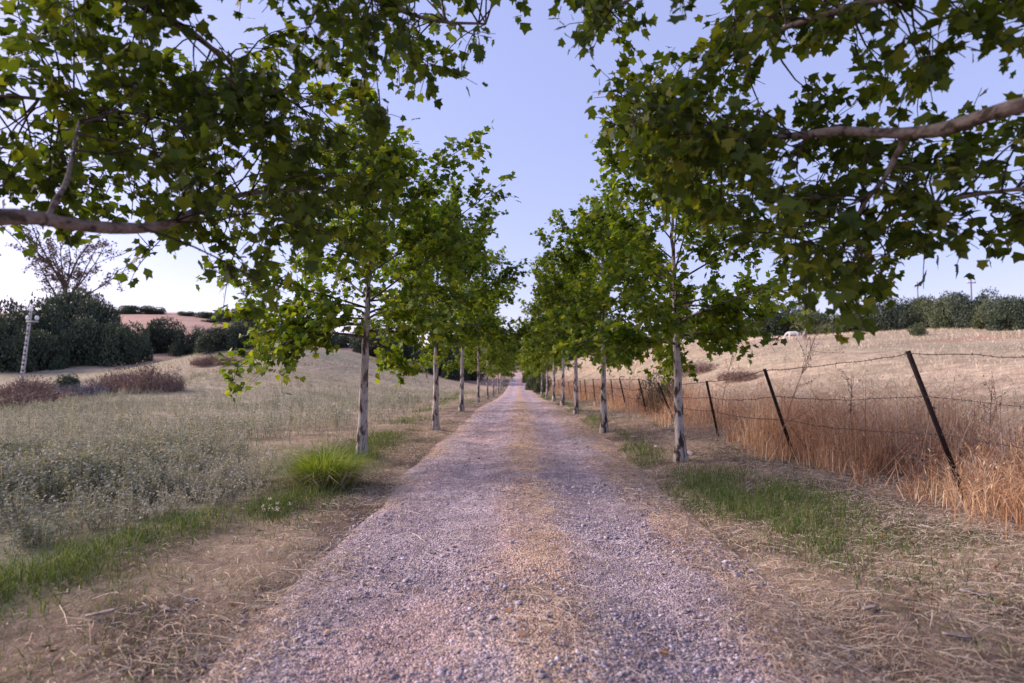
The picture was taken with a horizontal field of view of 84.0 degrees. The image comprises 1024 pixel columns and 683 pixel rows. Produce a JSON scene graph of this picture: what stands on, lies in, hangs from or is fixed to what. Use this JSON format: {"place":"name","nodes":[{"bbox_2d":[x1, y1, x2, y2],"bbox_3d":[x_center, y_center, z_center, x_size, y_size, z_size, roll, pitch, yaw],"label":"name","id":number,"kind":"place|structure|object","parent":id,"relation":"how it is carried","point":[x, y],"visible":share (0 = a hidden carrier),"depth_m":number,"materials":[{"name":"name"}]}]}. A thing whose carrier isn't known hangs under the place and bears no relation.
{"place":"outdoors","nodes":[
{"label":"outdoors","id":0,"kind":"place"},
{"bbox_2d":[201,319,226,322],"bbox_3d":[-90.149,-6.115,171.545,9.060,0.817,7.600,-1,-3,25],"label":"holm oak","id":1,"kind":"object","parent":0,"point":[214,321],"visible":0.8,"depth_m":169.94,"materials":[{"name":"green plant"}]},
{"bbox_2d":[0,312,1023,682],"bbox_3d":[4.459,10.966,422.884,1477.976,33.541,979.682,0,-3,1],"label":"ground","id":2,"kind":"structure","parent":0,"point":[38,634],"depth_m":5.35,"materials":[{"name":"brown soil"}]},
{"bbox_2d":[0,301,45,372],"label":"holm oak","id":3,"kind":"object","parent":2,"relation":"on","point":[5,325],"visible":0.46,"depth_m":81.45,"materials":[{"name":"green plant"}]},
{"bbox_2d":[19,307,38,379],"bbox_3d":[-37.056,0.687,43.587,1.390,6.649,0.266,0,-3,1],"label":"utility pole","id":4,"kind":"object","parent":2,"relation":"on","point":[29,318],"visible":0.87,"depth_m":43.59,"materials":[{"name":"concrete"}]},
{"bbox_2d":[0,371,60,398],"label":"dry brush","id":5,"kind":"object","parent":2,"relation":"on","point":[19,383],"visible":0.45,"depth_m":37.41,"materials":[{"name":"brown plant"}]},
{"bbox_2d":[0,293,65,342],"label":"holm oak","id":6,"kind":"object","parent":2,"relation":"on","point":[41,305],"visible":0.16,"depth_m":87.13,"materials":[{"name":"green plant"}]},
{"bbox_2d":[4,327,70,372],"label":"holm oak","id":7,"kind":"object","parent":2,"relation":"on","point":[44,352],"visible":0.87,"depth_m":79.29,"materials":[{"name":"green plant"}]},
{"bbox_2d":[0,379,86,409],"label":"dry brush","id":8,"kind":"object","parent":2,"relation":"on","point":[20,399],"visible":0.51,"depth_m":31.76,"materials":[{"name":"brown plant"}]},
{"bbox_2d":[52,372,80,389],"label":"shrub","id":9,"kind":"object","parent":2,"relation":"on","point":[71,380],"visible":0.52,"depth_m":40.14,"materials":[{"name":"green plant"}]},
{"bbox_2d":[5,225,139,302],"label":"sparse tree","id":10,"kind":"object","parent":2,"relation":"on","point":[59,276],"visible":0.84,"depth_m":112.77,"materials":[{"name":"brown plant"}]},
{"bbox_2d":[32,285,113,334],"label":"holm oak","id":11,"kind":"object","parent":2,"relation":"on","point":[65,300],"visible":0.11,"depth_m":92.74,"materials":[{"name":"green plant"}]},
{"bbox_2d":[51,313,103,366],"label":"holm oak","id":12,"kind":"object","parent":2,"relation":"on","point":[74,342],"visible":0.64,"depth_m":84.92,"materials":[{"name":"green plant"}]},
{"bbox_2d":[48,382,113,397],"bbox_3d":[-27.229,3.074,36.046,4.092,1.207,3.841,0,-3,1],"label":"dead brush","id":13,"kind":"object","parent":2,"relation":"on","point":[80,387],"visible":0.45,"depth_m":35.82,"materials":[{"name":"brown plant"}]},
{"bbox_2d":[63,294,124,354],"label":"holm oak","id":14,"kind":"object","parent":2,"relation":"on","point":[99,313],"visible":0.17,"depth_m":90.89,"materials":[{"name":"green plant"}]},
{"bbox_2d":[85,608,114,617],"bbox_3d":[-2.427,1.602,3.353,0.140,0.019,0.035,2,-4,-39],"label":"bark flake","id":15,"kind":"object","parent":2,"relation":"on","point":[101,613],"visible":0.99,"depth_m":3.35,"materials":[{"name":"beige wood"}]},
{"bbox_2d":[81,362,143,395],"bbox_3d":[-26.290,2.560,38.507,4.728,2.329,4.622,0,-3,1],"label":"dry brush","id":16,"kind":"object","parent":2,"relation":"on","point":[113,380],"visible":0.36,"depth_m":37.52,"materials":[{"name":"brown plant"}]},
{"bbox_2d":[85,320,150,366],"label":"holm oak","id":17,"kind":"object","parent":2,"relation":"on","point":[126,349],"visible":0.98,"depth_m":85.24,"materials":[{"name":"green plant"}]},
{"bbox_2d":[117,305,141,313],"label":"holm oak","id":18,"kind":"object","parent":2,"relation":"on","point":[127,309],"visible":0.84,"depth_m":205.58,"materials":[{"name":"green plant"}]},
{"bbox_2d":[128,334,153,361],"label":"holm oak","id":19,"kind":"object","parent":2,"relation":"on","point":[148,353],"visible":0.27,"depth_m":91.39,"materials":[{"name":"green plant"}]},
{"bbox_2d":[138,305,166,313],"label":"holm oak","id":20,"kind":"object","parent":2,"relation":"on","point":[150,310],"visible":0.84,"depth_m":205.29,"materials":[{"name":"green plant"}]},
{"bbox_2d":[117,355,191,394],"bbox_3d":[-21.028,1.888,33.152,4.279,2.294,4.033,0,-3,1],"label":"dry brush","id":21,"kind":"object","parent":2,"relation":"on","point":[156,383],"visible":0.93,"depth_m":32.51,"materials":[{"name":"brown plant"}]},
{"bbox_2d":[141,316,185,353],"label":"holm oak","id":22,"kind":"object","parent":2,"relation":"on","point":[161,338],"visible":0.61,"depth_m":101.72,"materials":[{"name":"green plant"}]},
{"bbox_2d":[159,605,170,611],"bbox_3d":[-2.135,1.643,3.501,0.100,0.018,0.024,-2,-3,29],"label":"bark flake","id":23,"kind":"object","parent":2,"relation":"on","point":[164,607],"visible":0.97,"depth_m":3.50,"materials":[{"name":"beige wood"}]},
{"bbox_2d":[167,325,204,355],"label":"holm oak","id":24,"kind":"object","parent":2,"relation":"on","point":[188,342],"visible":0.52,"depth_m":100.07,"materials":[{"name":"green plant"}]},
{"bbox_2d":[177,311,196,315],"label":"holm oak","id":25,"kind":"object","parent":2,"relation":"on","point":[188,313],"visible":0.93,"depth_m":200.00,"materials":[{"name":"green plant"}]},
{"bbox_2d":[185,598,195,602],"bbox_3d":[-2.075,1.672,3.672,0.055,0.031,0.070,-1,-3,16],"label":"stone","id":26,"kind":"object","parent":2,"relation":"on","point":[190,599],"visible":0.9,"depth_m":3.66,"materials":[{"name":"grey stone"}]},
{"bbox_2d":[193,311,214,318],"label":"holm oak","id":27,"kind":"object","parent":2,"relation":"on","point":[207,315],"visible":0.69,"depth_m":194.68,"materials":[{"name":"green plant"}]},
{"bbox_2d":[189,352,231,364],"bbox_3d":[-29.619,1.578,56.300,4.748,1.584,4.956,1,-3,-11],"label":"dry brush","id":28,"kind":"object","parent":2,"relation":"on","point":[207,361],"visible":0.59,"depth_m":55.05,"materials":[{"name":"brown plant"}]},
{"bbox_2d":[193,326,230,352],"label":"holm oak","id":29,"kind":"object","parent":2,"relation":"on","point":[214,341],"visible":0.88,"depth_m":63.81,"materials":[{"name":"green plant"}]},
{"bbox_2d":[212,309,233,322],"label":"holm oak","id":30,"kind":"object","parent":2,"relation":"on","point":[220,317],"visible":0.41,"depth_m":189.53,"materials":[{"name":"green plant"}]},
{"bbox_2d":[212,356,243,365],"bbox_3d":[-26.101,1.598,52.880,3.598,1.298,4.135,-1,-3,26],"label":"dry brush","id":31,"kind":"object","parent":2,"relation":"on","point":[219,363],"visible":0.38,"depth_m":52.12,"materials":[{"name":"brown plant"}]},
{"bbox_2d":[0,365,457,555],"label":"meadow weeds","id":32,"kind":"object","parent":2,"relation":"on","point":[107,471],"visible":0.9,"depth_m":7.76,"materials":[{"name":"plant"}]},
{"bbox_2d":[223,320,255,349],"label":"holm oak","id":33,"kind":"object","parent":2,"relation":"on","point":[234,341],"visible":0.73,"depth_m":64.52,"materials":[{"name":"green plant"}]},
{"bbox_2d":[0,348,488,578],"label":"meadow grass","id":34,"kind":"structure","parent":2,"relation":"on","point":[197,353],"depth_m":38.57,"materials":[{"name":"beige plant"}]},
{"bbox_2d":[232,305,269,329],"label":"holm oak","id":35,"kind":"object","parent":2,"relation":"on","point":[252,323],"visible":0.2,"depth_m":183.44,"materials":[{"name":"green plant"}]},
{"bbox_2d":[236,348,270,356],"bbox_3d":[-26.858,0.998,59.287,4.009,1.229,3.121,2,-3,-32],"label":"dry brush","id":36,"kind":"object","parent":2,"relation":"on","point":[246,354],"visible":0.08,"depth_m":58.34,"materials":[{"name":"brown plant"}]},
{"bbox_2d":[0,0,531,321],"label":"plane tree","id":37,"kind":"object","parent":2,"relation":"on","point":[196,101],"visible":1,"depth_m":3.48,"materials":[{"name":"green plant"}]},
{"bbox_2d":[262,497,290,521],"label":"wild flower","id":38,"kind":"object","parent":2,"relation":"on","point":[274,514],"visible":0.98,"depth_m":5.51,"materials":[{"name":"green plant"}]},
{"bbox_2d":[248,430,401,490],"bbox_3d":[-2.409,1.492,7.449,2.544,0.744,2.729,0,-3,1],"label":"grass tuft","id":39,"kind":"object","parent":2,"relation":"on","point":[327,468],"visible":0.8,"depth_m":7.12,"materials":[{"name":"plant"}]},
{"bbox_2d":[314,328,338,347],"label":"holm oak","id":40,"kind":"object","parent":2,"relation":"on","point":[333,339],"visible":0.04,"depth_m":104.62,"materials":[{"name":"green plant"}]},
{"bbox_2d":[333,335,358,347],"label":"holm oak","id":41,"kind":"object","parent":2,"relation":"on","point":[343,341],"visible":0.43,"depth_m":110.34,"materials":[{"name":"green plant"}]},
{"bbox_2d":[196,64,520,457],"bbox_3d":[-2.539,-0.908,9.686,4.760,6.161,4.305,1,-3,-19],"label":"plane tree","id":42,"kind":"object","parent":2,"relation":"on","point":[309,331],"visible":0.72,"depth_m":9.17,"materials":[{"name":"green plant"}]},
{"bbox_2d":[349,327,394,358],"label":"holm oak","id":43,"kind":"object","parent":2,"relation":"on","point":[357,347],"visible":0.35,"depth_m":96.93,"materials":[{"name":"green plant"}]},
{"bbox_2d":[387,334,419,360],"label":"holm oak","id":44,"kind":"object","parent":2,"relation":"on","point":[407,351],"visible":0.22,"depth_m":104.00,"materials":[{"name":"green plant"}]},
{"bbox_2d":[412,345,428,360],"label":"holm oak","id":45,"kind":"object","parent":2,"relation":"on","point":[415,356],"visible":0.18,"depth_m":110.02,"materials":[{"name":"green plant"}]},
{"bbox_2d":[351,168,537,430],"bbox_3d":[-1.750,-0.852,14.020,4.765,6.602,5.009,0,-3,1],"label":"plane tree","id":46,"kind":"object","parent":2,"relation":"on","point":[491,330],"visible":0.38,"depth_m":14.04,"materials":[{"name":"green plant"}]},
{"bbox_2d":[424,333,469,380],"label":"holm oak","id":47,"kind":"object","parent":2,"relation":"on","point":[451,374],"visible":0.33,"depth_m":96.79,"materials":[{"name":"green plant"}]},
{"bbox_2d":[409,223,525,411],"bbox_3d":[-1.487,-0.792,21.213,4.969,7.317,4.727,-2,-4,36],"label":"plane tree","id":48,"kind":"object","parent":2,"relation":"on","point":[491,259],"visible":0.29,"depth_m":21.08,"materials":[{"name":"green plant"}]},
{"bbox_2d":[453,348,488,380],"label":"holm oak","id":49,"kind":"object","parent":2,"relation":"on","point":[473,375],"visible":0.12,"depth_m":102.11,"materials":[{"name":"green plant"}]},
{"bbox_2d":[441,298,524,402],"bbox_3d":[-1.668,0.209,30.159,4.106,6.519,3.684,2,-4,-41],"label":"plane tree","id":50,"kind":"object","parent":2,"relation":"on","point":[469,358],"visible":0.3,"depth_m":29.79,"materials":[{"name":"green plant"}]},
{"bbox_2d":[455,315,513,398],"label":"plane tree","id":51,"kind":"object","parent":2,"relation":"on","point":[489,370],"visible":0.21,"depth_m":39.33,"materials":[{"name":"green plant"}]},
{"bbox_2d":[468,326,514,395],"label":"plane tree","id":52,"kind":"object","parent":2,"relation":"on","point":[502,370],"visible":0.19,"depth_m":48.32,"materials":[{"name":"green plant"}]},
{"bbox_2d":[477,334,520,393],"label":"plane tree","id":53,"kind":"object","parent":2,"relation":"on","point":[511,354],"visible":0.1,"depth_m":58.77,"materials":[{"name":"green plant"}]},
{"bbox_2d":[490,347,517,390],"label":"plane tree","id":54,"kind":"object","parent":2,"relation":"on","point":[501,376],"visible":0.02,"depth_m":69.88,"materials":[{"name":"green plant"}]},
{"bbox_2d":[0,400,1023,682],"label":"straw litter","id":55,"kind":"object","parent":2,"relation":"on","point":[834,656],"visible":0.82,"depth_m":3.79,"materials":[{"name":"beige plant"}]},
{"bbox_2d":[521,375,527,382],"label":"rounded shrub","id":56,"kind":"object","parent":2,"relation":"on","point":[523,380],"visible":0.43,"depth_m":99.40,"materials":[{"name":"green plant"}]},
{"bbox_2d":[35,428,1023,682],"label":"fallen leaves","id":57,"kind":"object","parent":2,"relation":"on","point":[665,650],"visible":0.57,"depth_m":3.78,"materials":[{"name":"brown plant"}]},
{"bbox_2d":[525,373,536,390],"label":"rounded shrub","id":58,"kind":"object","parent":2,"relation":"on","point":[531,382],"visible":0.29,"depth_m":73.09,"materials":[{"name":"green plant"}]},
{"bbox_2d":[515,353,551,378],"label":"plane tree","id":59,"kind":"object","parent":2,"relation":"on","point":[527,368],"visible":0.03,"depth_m":64.72,"materials":[{"name":"green plant"}]},
{"bbox_2d":[520,337,556,394],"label":"plane tree","id":60,"kind":"object","parent":2,"relation":"on","point":[527,372],"visible":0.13,"depth_m":52.77,"materials":[{"name":"green plant"}]},
{"bbox_2d":[533,373,551,392],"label":"rounded shrub","id":61,"kind":"object","parent":2,"relation":"on","point":[537,385],"visible":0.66,"depth_m":63.29,"materials":[{"name":"green plant"}]},
{"bbox_2d":[518,289,581,401],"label":"plane tree","id":62,"kind":"object","parent":2,"relation":"on","point":[533,366],"visible":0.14,"depth_m":33.37,"materials":[{"name":"green plant"}]},
{"bbox_2d":[520,317,582,398],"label":"plane tree","id":63,"kind":"object","parent":2,"relation":"on","point":[539,371],"visible":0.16,"depth_m":41.80,"materials":[{"name":"green plant"}]},
{"bbox_2d":[511,248,622,405],"bbox_3d":[2.759,-0.598,26.340,5.290,7.702,5.032,-1,-3,26],"label":"plane tree","id":64,"kind":"object","parent":2,"relation":"on","point":[536,355],"visible":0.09,"depth_m":26.18,"materials":[{"name":"green plant"}]},
{"bbox_2d":[516,234,623,414],"bbox_3d":[2.183,-0.497,19.672,3.720,6.519,4.146,-1,-3,20],"label":"plane tree","id":65,"kind":"object","parent":2,"relation":"on","point":[539,327],"visible":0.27,"depth_m":19.66,"materials":[{"name":"green plant"}]},
{"bbox_2d":[567,354,580,360],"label":"holm oak","id":66,"kind":"object","parent":2,"relation":"on","point":[569,355],"visible":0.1,"depth_m":135.17,"materials":[{"name":"green plant"}]},
{"bbox_2d":[528,178,689,432],"bbox_3d":[2.259,-0.720,13.864,3.840,6.375,4.280,0,-3,-1],"label":"plane tree","id":67,"kind":"object","parent":2,"relation":"on","point":[585,284],"visible":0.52,"depth_m":13.83,"materials":[{"name":"green plant"}]},
{"bbox_2d":[622,360,642,416],"bbox_3d":[3.647,1.331,16.911,0.782,2.040,0.699,0,-3,1],"label":"weed stalk","id":68,"kind":"object","parent":2,"relation":"on","point":[630,387],"visible":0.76,"depth_m":16.91,"materials":[{"name":"brown plant"}]},
{"bbox_2d":[636,369,690,413],"bbox_3d":[5.050,1.763,18.911,1.854,1.750,1.519,0,-3,-9],"label":"rounded shrub","id":69,"kind":"object","parent":2,"relation":"on","point":[665,389],"visible":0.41,"depth_m":18.79,"materials":[{"name":"brown plant"}]},
{"bbox_2d":[548,118,818,462],"bbox_3d":[2.891,-0.882,9.299,4.214,6.156,4.574,1,-3,-22],"label":"plane tree","id":70,"kind":"object","parent":2,"relation":"on","point":[678,323],"visible":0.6,"depth_m":8.99,"materials":[{"name":"green plant"}]},
{"bbox_2d":[661,359,719,372],"bbox_3d":[15.656,2.081,48.797,7.061,1.168,7.211,-2,-4,38],"label":"dry brush","id":71,"kind":"object","parent":2,"relation":"on","point":[699,367],"visible":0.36,"depth_m":46.86,"materials":[{"name":"brown plant"}]},
{"bbox_2d":[687,326,719,339],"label":"holm oak","id":72,"kind":"object","parent":2,"relation":"on","point":[698,332],"visible":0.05,"depth_m":141.92,"materials":[{"name":"green plant"}]},
{"bbox_2d":[712,345,746,442],"bbox_3d":[4.234,0.997,10.987,0.449,1.992,0.736,1,-3,-26],"label":"weed stalk","id":73,"kind":"object","parent":2,"relation":"on","point":[725,387],"visible":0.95,"depth_m":11.10,"materials":[{"name":"brown plant"}]},
{"bbox_2d":[715,367,763,380],"bbox_3d":[14.351,2.040,35.929,3.399,0.872,3.587,2,-4,-35],"label":"dry brush","id":74,"kind":"object","parent":2,"relation":"on","point":[737,375],"visible":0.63,"depth_m":35.45,"materials":[{"name":"brown plant"}]},
{"bbox_2d":[750,303,800,336],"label":"holm oak","id":75,"kind":"object","parent":2,"relation":"on","point":[775,328],"visible":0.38,"depth_m":97.11,"materials":[{"name":"green plant"}]},
{"bbox_2d":[548,0,1023,344],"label":"plane tree","id":76,"kind":"object","parent":2,"relation":"on","point":[662,106],"visible":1,"depth_m":3.25,"materials":[{"name":"green plant"}]},
{"bbox_2d":[548,355,1023,539],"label":"tall dry grass","id":77,"kind":"structure","parent":2,"relation":"on","point":[823,452],"depth_m":8.52,"materials":[{"name":"brown plant"}]},
{"bbox_2d":[552,327,1023,478],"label":"field grass","id":78,"kind":"structure","parent":2,"relation":"on","point":[867,345],"depth_m":38.94,"materials":[{"name":"beige plant"}]},
{"bbox_2d":[558,350,1023,502],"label":"wire fence","id":79,"kind":"object","parent":2,"relation":"on","point":[925,396],"visible":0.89,"depth_m":6.60,"materials":[{"name":"metal"}]},
{"bbox_2d":[783,331,801,339],"bbox_3d":[31.976,-0.640,64.934,1.958,1.021,0.449,-1,-3,14],"label":"horse","id":80,"kind":"object","parent":2,"relation":"on","point":[793,333],"visible":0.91,"depth_m":64.81},
{"bbox_2d":[802,329,806,339],"bbox_3d":[32.246,-0.776,62.596,0.413,1.224,1.826,-1,-3,19],"label":"horse","id":81,"kind":"object","parent":2,"relation":"on","point":[804,334],"visible":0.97,"depth_m":62.32},
{"bbox_2d":[770,319,843,471],"bbox_3d":[4.017,0.728,7.910,0.891,2.219,0.828,0,-3,1],"label":"weed stalk","id":82,"kind":"object","parent":2,"relation":"on","point":[804,369],"visible":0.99,"depth_m":7.92,"materials":[{"name":"brown plant"}]},
{"bbox_2d":[787,298,830,335],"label":"rounded shrub","id":83,"kind":"object","parent":2,"relation":"on","point":[801,307],"visible":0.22,"depth_m":95.82,"materials":[{"name":"green plant"}]},
{"bbox_2d":[788,309,843,335],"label":"pale shrub","id":84,"kind":"object","parent":2,"relation":"on","point":[797,323],"visible":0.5,"depth_m":94.28,"materials":[{"name":"green plant"}]},
{"bbox_2d":[619,327,1023,430],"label":"field weeds","id":85,"kind":"object","parent":2,"relation":"on","point":[1014,398],"visible":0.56,"depth_m":25.28,"materials":[{"name":"beige plant"}]},
{"bbox_2d":[831,312,866,333],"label":"rounded shrub","id":86,"kind":"object","parent":2,"relation":"on","point":[852,328],"visible":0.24,"depth_m":100.59,"materials":[{"name":"green plant"}]},
{"bbox_2d":[833,363,868,434],"bbox_3d":[5.059,1.107,8.427,0.460,1.587,0.470,-1,-3,23],"label":"weed stalk","id":87,"kind":"object","parent":2,"relation":"on","point":[851,395],"visible":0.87,"depth_m":8.51,"materials":[{"name":"brown plant"}]},
{"bbox_2d":[862,604,877,610],"bbox_3d":[2.211,1.646,3.516,0.120,0.018,0.030,1,-3,-22],"label":"bark flake","id":88,"kind":"object","parent":2,"relation":"on","point":[873,606],"visible":0.99,"depth_m":3.52,"materials":[{"name":"beige wood"}]},
{"bbox_2d":[863,297,906,331],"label":"holm oak","id":89,"kind":"object","parent":2,"relation":"on","point":[885,319],"visible":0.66,"depth_m":89.07,"materials":[{"name":"green plant"}]},
{"bbox_2d":[892,295,920,329],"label":"holm oak","id":90,"kind":"object","parent":2,"relation":"on","point":[903,307],"visible":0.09,"depth_m":95.40,"materials":[{"name":"green plant"}]},
{"bbox_2d":[897,297,918,329],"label":"rounded shrub","id":91,"kind":"object","parent":2,"relation":"on","point":[910,299],"visible":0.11,"depth_m":95.12,"materials":[{"name":"green plant"}]},
{"bbox_2d":[907,322,928,335],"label":"rounded shrub","id":92,"kind":"object","parent":2,"relation":"on","point":[917,330],"visible":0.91,"depth_m":53.76,"materials":[{"name":"green plant"}]},
{"bbox_2d":[905,293,945,328],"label":"rounded shrub","id":93,"kind":"object","parent":2,"relation":"on","point":[916,316],"visible":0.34,"depth_m":89.09,"materials":[{"name":"green plant"}]},
{"bbox_2d":[912,295,951,303],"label":"holm oak","id":94,"kind":"object","parent":2,"relation":"on","point":[937,299],"visible":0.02,"depth_m":94.17,"materials":[{"name":"green plant"}]},
{"bbox_2d":[921,290,958,328],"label":"rounded shrub","id":95,"kind":"object","parent":2,"relation":"on","point":[941,318],"visible":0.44,"depth_m":74.63,"materials":[{"name":"green plant"}]},
{"bbox_2d":[942,631,971,638],"bbox_3d":[2.424,1.603,3.100,0.130,0.019,0.032,-1,-3,21],"label":"bark flake","id":96,"kind":"object","parent":2,"relation":"on","point":[950,634],"visible":0.96,"depth_m":3.10,"materials":[{"name":"beige wood"}]},
{"bbox_2d":[967,279,975,300],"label":"ridge pole","id":97,"kind":"object","parent":2,"relation":"on","point":[970,282],"visible":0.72,"depth_m":127.53,"materials":[{"name":"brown wood"}]},
{"bbox_2d":[945,286,1000,328],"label":"holm oak","id":98,"kind":"object","parent":2,"relation":"on","point":[962,308],"visible":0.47,"depth_m":66.48,"materials":[{"name":"green plant"}]},
{"bbox_2d":[959,588,989,597],"bbox_3d":[2.987,1.625,3.672,0.040,0.019,0.160,3,-4,-41],"label":"bark flake","id":99,"kind":"object","parent":2,"relation":"on","point":[972,592],"visible":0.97,"depth_m":3.67,"materials":[{"name":"beige wood"}]},
{"bbox_2d":[970,294,1010,329],"bbox_3d":[50.336,-2.789,58.967,4.421,4.266,4.442,-1,-3,10],"label":"rounded shrub","id":100,"kind":"object","parent":2,"relation":"on","point":[981,323],"visible":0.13,"depth_m":59.48,"materials":[{"name":"green plant"}]},
{"bbox_2d":[972,375,1010,458],"bbox_3d":[6.118,1.139,7.230,0.254,1.428,0.469,0,-3,1],"label":"weed stalk","id":101,"kind":"object","parent":2,"relation":"on","point":[991,391],"visible":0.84,"depth_m":7.28,"materials":[{"name":"brown plant"}]},
{"bbox_2d":[982,294,1023,330],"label":"holm oak","id":102,"kind":"object","parent":2,"relation":"on","point":[1010,312],"visible":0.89,"depth_m":51.48,"materials":[{"name":"green plant"}]},
{"bbox_2d":[0,391,1023,682],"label":"verge grass","id":103,"kind":"structure","parent":0,"point":[720,495],"depth_m":5.22,"materials":[{"name":"green plant"}]},
{"bbox_2d":[0,0,1023,350],"label":"sky","id":104,"kind":"structure","parent":0,"point":[536,95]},
{"bbox_2d":[168,371,893,682],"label":"road","id":105,"kind":"structure","parent":0,"point":[515,392],"depth_m":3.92,"materials":[{"name":"grey gravel"}]}
]}

